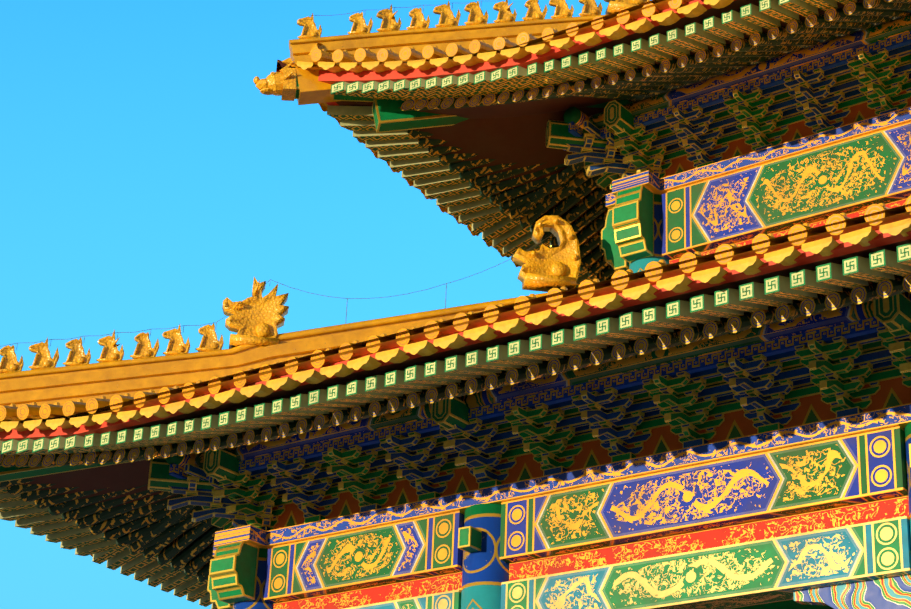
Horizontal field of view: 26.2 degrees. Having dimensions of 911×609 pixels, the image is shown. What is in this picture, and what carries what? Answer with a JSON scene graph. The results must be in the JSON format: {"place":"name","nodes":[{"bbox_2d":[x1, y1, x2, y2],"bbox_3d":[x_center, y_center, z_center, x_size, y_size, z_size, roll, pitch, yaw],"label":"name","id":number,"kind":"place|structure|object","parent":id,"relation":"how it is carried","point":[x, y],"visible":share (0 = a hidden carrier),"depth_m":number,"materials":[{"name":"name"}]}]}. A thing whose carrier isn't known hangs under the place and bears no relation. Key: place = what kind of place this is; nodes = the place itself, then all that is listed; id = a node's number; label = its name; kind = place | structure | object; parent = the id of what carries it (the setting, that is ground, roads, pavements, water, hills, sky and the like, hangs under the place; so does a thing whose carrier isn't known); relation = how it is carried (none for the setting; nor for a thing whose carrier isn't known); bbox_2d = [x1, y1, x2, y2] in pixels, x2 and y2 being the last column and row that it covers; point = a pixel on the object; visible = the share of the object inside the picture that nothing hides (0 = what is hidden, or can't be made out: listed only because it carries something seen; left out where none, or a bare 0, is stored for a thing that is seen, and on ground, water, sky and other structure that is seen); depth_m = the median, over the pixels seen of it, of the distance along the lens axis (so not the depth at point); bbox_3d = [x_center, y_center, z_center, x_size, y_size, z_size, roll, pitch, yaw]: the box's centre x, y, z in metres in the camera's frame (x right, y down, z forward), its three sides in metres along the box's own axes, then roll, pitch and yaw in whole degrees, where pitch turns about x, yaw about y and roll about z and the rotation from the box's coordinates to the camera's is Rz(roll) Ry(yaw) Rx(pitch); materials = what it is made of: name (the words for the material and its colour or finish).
{"place":"outdoors","nodes":[
{"label":"outdoors","id":0,"kind":"place"},
{"bbox_2d":[0,0,650,608],"label":"sky","id":1,"kind":"structure","parent":0,"point":[147,178],"materials":[{"name":"blue"}]},
{"bbox_2d":[277,43,615,287],"bbox_3d":[4.898,-2.042,31.481,7.309,3.666,15.080,-15,-29,34],"label":"roof eave underside","id":2,"kind":"object","parent":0,"point":[502,185],"visible":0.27,"depth_m":29.05,"materials":[{"name":"green wood"}]},
{"bbox_2d":[276,0,910,118],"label":"eave","id":3,"kind":"object","parent":2,"relation":"attached to","point":[643,50],"visible":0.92,"depth_m":25.62,"materials":[{"name":"yellow ceramic"}]},
{"bbox_2d":[253,61,631,132],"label":"corner beam","id":4,"kind":"structure","parent":3,"relation":"attached to","point":[389,115],"depth_m":27.68,"materials":[{"name":"green paint"}]},
{"bbox_2d":[289,14,608,104],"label":"hip ridge","id":5,"kind":"structure","parent":3,"relation":"attached to","point":[313,89],"depth_m":28.16,"materials":[{"name":"yellow ceramic"}]},
{"bbox_2d":[311,0,538,15],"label":"wire","id":6,"kind":"object","parent":5,"relation":"attached to","point":[394,9],"visible":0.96,"depth_m":28.51,"materials":[{"name":"grey metal"}]},
{"bbox_2d":[297,0,649,38],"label":"roof figurines","id":7,"kind":"object","parent":5,"relation":"on","point":[447,17],"visible":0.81,"depth_m":28.60,"materials":[{"name":"metal"}]},
{"bbox_2d":[730,599,831,608],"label":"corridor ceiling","id":8,"kind":"structure","parent":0,"point":[789,604],"depth_m":23.71,"materials":[{"name":"paint"}]},
{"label":"platform terrace","id":9,"kind":"structure","parent":0,"visible":0},
{"bbox_2d":[233,548,273,608],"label":"column","id":10,"kind":"structure","parent":9,"relation":"on","point":[259,602],"depth_m":24.45,"materials":[{"name":"blue paint"}]},
{"bbox_2d":[207,575,232,608],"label":"beam end","id":11,"kind":"object","parent":10,"relation":"attached to","point":[214,598],"visible":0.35,"depth_m":24.91,"materials":[{"name":"green paint"}]},
{"bbox_2d":[209,541,258,603],"bbox_3d":[-2.775,3.333,24.442,0.420,0.680,0.420,-15,-29,34],"label":"beam end","id":12,"kind":"object","parent":10,"relation":"attached to","point":[233,571],"visible":1,"depth_m":24.33,"materials":[{"name":"green paint"}]},
{"bbox_2d":[214,525,267,548],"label":"beam","id":13,"kind":"structure","parent":10,"relation":"on","point":[253,535],"depth_m":24.54,"materials":[{"name":"paint"}]},
{"bbox_2d":[343,589,461,608],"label":"painted beam","id":14,"kind":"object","parent":10,"relation":"attached to","point":[447,600],"visible":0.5,"depth_m":22.82,"materials":[{"name":"teal paint"}]},
{"bbox_2d":[273,571,461,608],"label":"frieze board","id":15,"kind":"object","parent":14,"relation":"on","point":[399,590],"visible":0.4,"depth_m":23.45,"materials":[{"name":"red paint"}]},
{"bbox_2d":[264,510,464,602],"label":"beam","id":16,"kind":"structure","parent":15,"relation":"on","point":[394,552],"depth_m":23.57,"materials":[{"name":"green paint"}]},
{"bbox_2d":[213,403,910,556],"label":"painted beam","id":17,"kind":"structure","parent":10,"relation":"on","point":[869,421],"depth_m":21.79,"materials":[{"name":"paint"}]},
{"bbox_2d":[148,458,274,529],"bbox_3d":[-3.096,2.516,25.154,1.725,0.965,0.680,6,-24,-7],"label":"bracket set","id":18,"kind":"object","parent":17,"relation":"on","point":[196,490],"visible":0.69,"depth_m":25.04,"materials":[{"name":"blue wood"}]},
{"bbox_2d":[202,502,269,530],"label":"bracket set","id":19,"kind":"object","parent":17,"relation":"on","point":[219,522],"visible":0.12,"depth_m":25.60,"materials":[{"name":"green wood"}]},
{"bbox_2d":[203,448,284,530],"bbox_3d":[-2.710,2.414,24.887,0.680,0.965,1.220,-15,-29,34],"label":"bracket set","id":20,"kind":"object","parent":17,"relation":"on","point":[221,466],"visible":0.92,"depth_m":24.73,"materials":[{"name":"green wood"}]},
{"bbox_2d":[267,457,339,522],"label":"bracket set","id":21,"kind":"object","parent":17,"relation":"on","point":[305,494],"visible":0.98,"depth_m":24.37,"materials":[{"name":"blue wood"}]},
{"bbox_2d":[322,445,395,511],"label":"bracket set","id":22,"kind":"object","parent":17,"relation":"on","point":[342,462],"visible":0.92,"depth_m":23.87,"materials":[{"name":"green wood"}]},
{"bbox_2d":[272,467,477,529],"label":"bracket panels","id":23,"kind":"object","parent":17,"relation":"on","point":[404,491],"depth_m":23.96,"materials":[{"name":"red paint"}]},
{"bbox_2d":[379,432,454,500],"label":"bracket set","id":24,"kind":"object","parent":17,"relation":"on","point":[418,470],"visible":0.96,"depth_m":23.37,"materials":[{"name":"blue wood"}]},
{"bbox_2d":[431,397,516,488],"bbox_3d":[0.179,1.646,22.881,0.680,0.965,1.220,-15,-29,34],"label":"bracket set","id":25,"kind":"object","parent":17,"relation":"on","point":[479,456],"visible":0.92,"depth_m":22.78,"materials":[{"name":"blue wood"}]},
{"bbox_2d":[504,403,582,475],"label":"bracket set","id":26,"kind":"object","parent":17,"relation":"on","point":[544,443],"visible":0.98,"depth_m":22.36,"materials":[{"name":"green wood"}]},
{"bbox_2d":[571,387,651,461],"bbox_3d":[1.712,1.409,21.860,0.680,0.690,1.040,-15,-29,34],"label":"bracket set","id":27,"kind":"object","parent":17,"relation":"on","point":[612,427],"visible":0.92,"depth_m":21.84,"materials":[{"name":"blue wood"}]},
{"bbox_2d":[642,371,724,447],"bbox_3d":[2.454,1.211,21.344,0.680,0.690,1.040,-15,-29,34],"label":"bracket set","id":28,"kind":"object","parent":17,"relation":"on","point":[683,412],"visible":0.88,"depth_m":21.33,"materials":[{"name":"green wood"}]},
{"bbox_2d":[493,377,910,483],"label":"bracket panels","id":29,"kind":"object","parent":17,"relation":"on","point":[889,393],"depth_m":21.38,"materials":[{"name":"red paint"}]},
{"bbox_2d":[717,354,800,432],"bbox_3d":[3.197,1.014,20.829,0.680,0.690,1.040,-15,-29,34],"label":"bracket set","id":30,"kind":"object","parent":17,"relation":"on","point":[758,396],"visible":0.96,"depth_m":20.82,"materials":[{"name":"blue wood"}]},
{"bbox_2d":[795,336,880,417],"bbox_3d":[3.939,0.817,20.314,0.680,0.690,1.040,-15,-29,34],"label":"bracket set","id":31,"kind":"object","parent":17,"relation":"on","point":[836,379],"visible":0.85,"depth_m":20.30,"materials":[{"name":"green wood"}]},
{"bbox_2d":[873,293,910,387],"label":"bracket set","id":32,"kind":"object","parent":17,"relation":"on","point":[892,314],"visible":1,"depth_m":19.52,"materials":[{"name":"green wood"}]},
{"bbox_2d":[461,503,508,608],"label":"column","id":33,"kind":"structure","parent":9,"relation":"on","point":[485,571],"depth_m":22.40,"materials":[{"name":"blue paint"}]},
{"bbox_2d":[458,526,481,552],"bbox_3d":[0.170,2.700,22.464,0.170,0.240,0.240,-15,-29,34],"label":"beam end","id":34,"kind":"object","parent":33,"relation":"attached to","point":[469,539],"visible":0.98,"depth_m":22.39,"materials":[{"name":"green paint"}]},
{"bbox_2d":[501,516,910,608],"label":"painted beam","id":35,"kind":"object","parent":33,"relation":"attached to","point":[770,570],"visible":0.88,"depth_m":20.49,"materials":[{"name":"green paint"}]},
{"bbox_2d":[509,495,908,580],"bbox_3d":[2.632,2.584,21.075,4.950,0.260,0.160,-15,-29,34],"label":"frieze board","id":36,"kind":"object","parent":35,"relation":"on","point":[856,513],"visible":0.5,"depth_m":20.89,"materials":[{"name":"red paint"}]},
{"bbox_2d":[500,426,907,562],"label":"beam","id":37,"kind":"structure","parent":36,"relation":"on","point":[844,470],"depth_m":20.93,"materials":[{"name":"blue paint"}]},
{"bbox_2d":[793,574,910,608],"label":"decorative bracket","id":38,"kind":"object","parent":35,"relation":"attached to","point":[889,593],"visible":1,"depth_m":19.61,"materials":[{"name":"multicoloured paint"}]},
{"bbox_2d":[904,422,910,537],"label":"column","id":39,"kind":"structure","parent":9,"relation":"on","point":[907,429],"depth_m":19.68,"materials":[{"name":"paint"}]},
{"bbox_2d":[909,444,910,466],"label":"beam end","id":40,"kind":"object","parent":39,"relation":"attached to","point":[910,453],"visible":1,"depth_m":19.34,"materials":[{"name":"yellow paint"}]},
{"bbox_3d":[7.678,5.494,20.499,20.250,9.000,0.300,-15,-29,34],"label":"wall","id":41,"kind":"object","parent":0,"visible":0},
{"bbox_2d":[629,194,668,272],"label":"column","id":42,"kind":"structure","parent":41,"relation":"on","point":[638,265],"depth_m":27.25,"materials":[{"name":"blue paint"}]},
{"bbox_2d":[0,195,910,467],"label":"eave","id":43,"kind":"object","parent":42,"relation":"attached to","point":[840,260],"visible":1,"depth_m":19.76,"materials":[{"name":"gold ceramic"}]},
{"bbox_2d":[0,459,145,481],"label":"corner beam","id":44,"kind":"structure","parent":43,"relation":"attached to","point":[11,473],"depth_m":24.95,"materials":[{"name":"green paint"}]},
{"bbox_2d":[0,457,231,608],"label":"eave","id":45,"kind":"object","parent":43,"relation":"attached to","point":[123,517],"visible":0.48,"depth_m":26.31,"materials":[{"name":"green wood"}]},
{"bbox_2d":[0,293,546,406],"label":"hip ridge","id":46,"kind":"structure","parent":43,"relation":"on","point":[86,382],"depth_m":25.66,"materials":[{"name":"yellow ceramic"}]},
{"bbox_2d":[0,277,288,372],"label":"roof figurines","id":47,"kind":"object","parent":46,"relation":"on","point":[257,318],"visible":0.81,"depth_m":25.95,"materials":[{"name":"metal"}]},
{"bbox_2d":[0,232,555,349],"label":"wire","id":48,"kind":"object","parent":46,"relation":"attached to","point":[290,287],"visible":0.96,"depth_m":26.50,"materials":[{"name":"grey metal"}]},
{"bbox_2d":[512,215,580,291],"bbox_3d":[1.268,-0.724,27.282,0.929,1.050,0.380,6,-24,-7],"label":"dragon ornament","id":49,"kind":"object","parent":46,"relation":"on","point":[544,268],"visible":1,"depth_m":27.14,"materials":[{"name":"metal"}]},
{"bbox_2d":[251,332,902,506],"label":"bracket beams","id":50,"kind":"structure","parent":43,"relation":"attached to","point":[876,354],"depth_m":21.92,"materials":[{"name":"wood"}]},
{"bbox_2d":[169,463,187,478],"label":"tiaoyan beam","id":51,"kind":"structure","parent":50,"relation":"attached to","point":[176,470],"depth_m":24.97,"materials":[{"name":"blue paint"}]},
{"bbox_2d":[166,453,195,466],"bbox_3d":[-2.213,2.739,26.717,0.260,0.260,4.690,-15,-29,34],"label":"purlin","id":52,"kind":"object","parent":51,"relation":"on","point":[183,460],"visible":0.1,"depth_m":25.02,"materials":[{"name":"green paint"}]},
{"bbox_2d":[184,463,237,497],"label":"bracket beams","id":53,"kind":"structure","parent":50,"relation":"attached to","point":[192,470],"depth_m":24.87,"materials":[{"name":"wood"}]},
{"bbox_2d":[199,317,884,480],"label":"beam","id":54,"kind":"structure","parent":53,"relation":"attached to","point":[767,348],"depth_m":21.76,"materials":[{"name":"paint"}]},
{"bbox_2d":[195,404,430,468],"bbox_3d":[-1.810,1.647,24.226,4.690,0.260,0.260,-15,-29,34],"label":"purlin","id":55,"kind":"object","parent":54,"relation":"on","point":[277,445],"visible":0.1,"depth_m":23.91,"materials":[{"name":"paint"}]},
{"bbox_2d":[459,300,873,408],"bbox_3d":[2.300,0.554,21.373,5.550,0.260,0.260,-15,-29,34],"label":"purlin","id":56,"kind":"object","parent":54,"relation":"on","point":[813,322],"visible":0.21,"depth_m":21.17,"materials":[{"name":"paint"}]},
{"bbox_2d":[902,292,910,299],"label":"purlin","id":57,"kind":"object","parent":54,"relation":"on","point":[907,295],"visible":0.05,"depth_m":19.66,"materials":[{"name":"green paint"}]},
{"bbox_2d":[601,208,628,270],"bbox_3d":[2.366,-0.861,27.925,0.420,0.980,0.420,-15,-29,34],"label":"beam end","id":58,"kind":"object","parent":42,"relation":"attached to","point":[613,258],"visible":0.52,"depth_m":27.76,"materials":[{"name":"green paint"}]},
{"bbox_2d":[612,184,653,261],"bbox_3d":[2.474,-1.153,27.259,0.420,0.980,0.420,-15,-29,34],"label":"beam end","id":59,"kind":"object","parent":42,"relation":"attached to","point":[633,217],"visible":1,"depth_m":27.13,"materials":[{"name":"green paint"}]},
{"bbox_2d":[606,106,910,208],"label":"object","id":60,"kind":"object","parent":42,"relation":"on","point":[805,144],"visible":0.4,"depth_m":26.41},
{"bbox_2d":[546,120,663,177],"bbox_3d":[2.159,-2.107,28.033,1.725,0.965,0.680,6,-24,-7],"label":"bracket set","id":61,"kind":"object","parent":60,"relation":"on","point":[589,147],"visible":0.62,"depth_m":27.93,"materials":[{"name":"green wood"}]},
{"bbox_2d":[584,156,647,189],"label":"bracket set","id":62,"kind":"object","parent":60,"relation":"on","point":[605,180],"visible":0.02,"depth_m":28.49,"materials":[{"name":"green wood"}]},
{"bbox_2d":[583,120,633,151],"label":"bracket beams","id":63,"kind":"structure","parent":62,"relation":"on","point":[589,127],"depth_m":27.74,"materials":[{"name":"wood"}]},
{"bbox_2d":[563,31,910,150],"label":"beam","id":64,"kind":"structure","parent":63,"relation":"attached to","point":[840,59],"depth_m":26.40,"materials":[{"name":"paint"}]},
{"bbox_2d":[588,14,910,127],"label":"purlin","id":65,"kind":"object","parent":64,"relation":"on","point":[838,45],"visible":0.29,"depth_m":26.45,"materials":[{"name":"paint"}]},
{"bbox_2d":[572,44,910,177],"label":"bracket beams","id":66,"kind":"structure","parent":63,"relation":"attached to","point":[847,83],"depth_m":26.80,"materials":[{"name":"wood"}]},
{"bbox_2d":[568,121,582,136],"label":"beam","id":67,"kind":"structure","parent":66,"relation":"attached to","point":[575,130],"depth_m":27.86,"materials":[{"name":"blue paint"}]},
{"bbox_2d":[563,107,588,128],"bbox_3d":[3.623,-1.544,30.302,0.260,0.260,6.640,-15,-29,34],"label":"roof beam end","id":68,"kind":"object","parent":67,"relation":"on","point":[577,116],"visible":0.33,"depth_m":27.90,"materials":[{"name":"green paint"}]},
{"bbox_2d":[604,100,671,177],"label":"bracket set","id":69,"kind":"object","parent":60,"relation":"on","point":[619,122],"visible":0.67,"depth_m":27.59,"materials":[{"name":"green wood"}]},
{"bbox_2d":[665,105,728,167],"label":"bracket set","id":70,"kind":"object","parent":60,"relation":"on","point":[689,131],"visible":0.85,"depth_m":27.24,"materials":[{"name":"blue wood"}]},
{"bbox_2d":[723,87,788,150],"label":"bracket set","id":71,"kind":"object","parent":60,"relation":"on","point":[745,110],"visible":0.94,"depth_m":26.73,"materials":[{"name":"green wood"}]},
{"bbox_2d":[661,91,910,177],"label":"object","id":72,"kind":"object","parent":60,"relation":"on","point":[862,111],"depth_m":26.80,"materials":[{"name":"red paint"}]},
{"bbox_2d":[662,122,910,259],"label":"beam","id":73,"kind":"structure","parent":60,"relation":"attached to","point":[845,176],"depth_m":26.18,"materials":[{"name":"green paint"}]},
{"bbox_2d":[784,68,850,133],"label":"bracket set","id":74,"kind":"object","parent":60,"relation":"on","point":[806,92],"visible":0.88,"depth_m":26.22,"materials":[{"name":"blue wood"}]},
{"bbox_2d":[847,48,910,114],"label":"bracket set","id":75,"kind":"object","parent":60,"relation":"on","point":[870,75],"visible":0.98,"depth_m":25.71,"materials":[{"name":"green wood"}]},
{"label":"small architrave beam","id":76,"kind":"object","parent":42,"relation":"attached to","visible":0},
{"bbox_2d":[669,198,906,263],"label":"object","id":77,"kind":"object","parent":76,"relation":"on","point":[890,205],"depth_m":25.96,"materials":[{"name":"red paint"}]},
{"bbox_3d":[5.700,8.795,28.098,0.300,9.000,11.250,-15,-29,34],"label":"wall","id":78,"kind":"object","parent":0,"visible":0},
{"bbox_3d":[5.947,4.166,30.226,0.660,8.000,0.660,-15,-29,34],"label":"column","id":79,"kind":"object","parent":78,"relation":"on","visible":0},
{"bbox_2d":[612,170,661,195],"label":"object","id":80,"kind":"object","parent":79,"relation":"on","point":[648,179],"visible":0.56,"depth_m":27.42,"materials":[{"name":"paint"}]}
]}

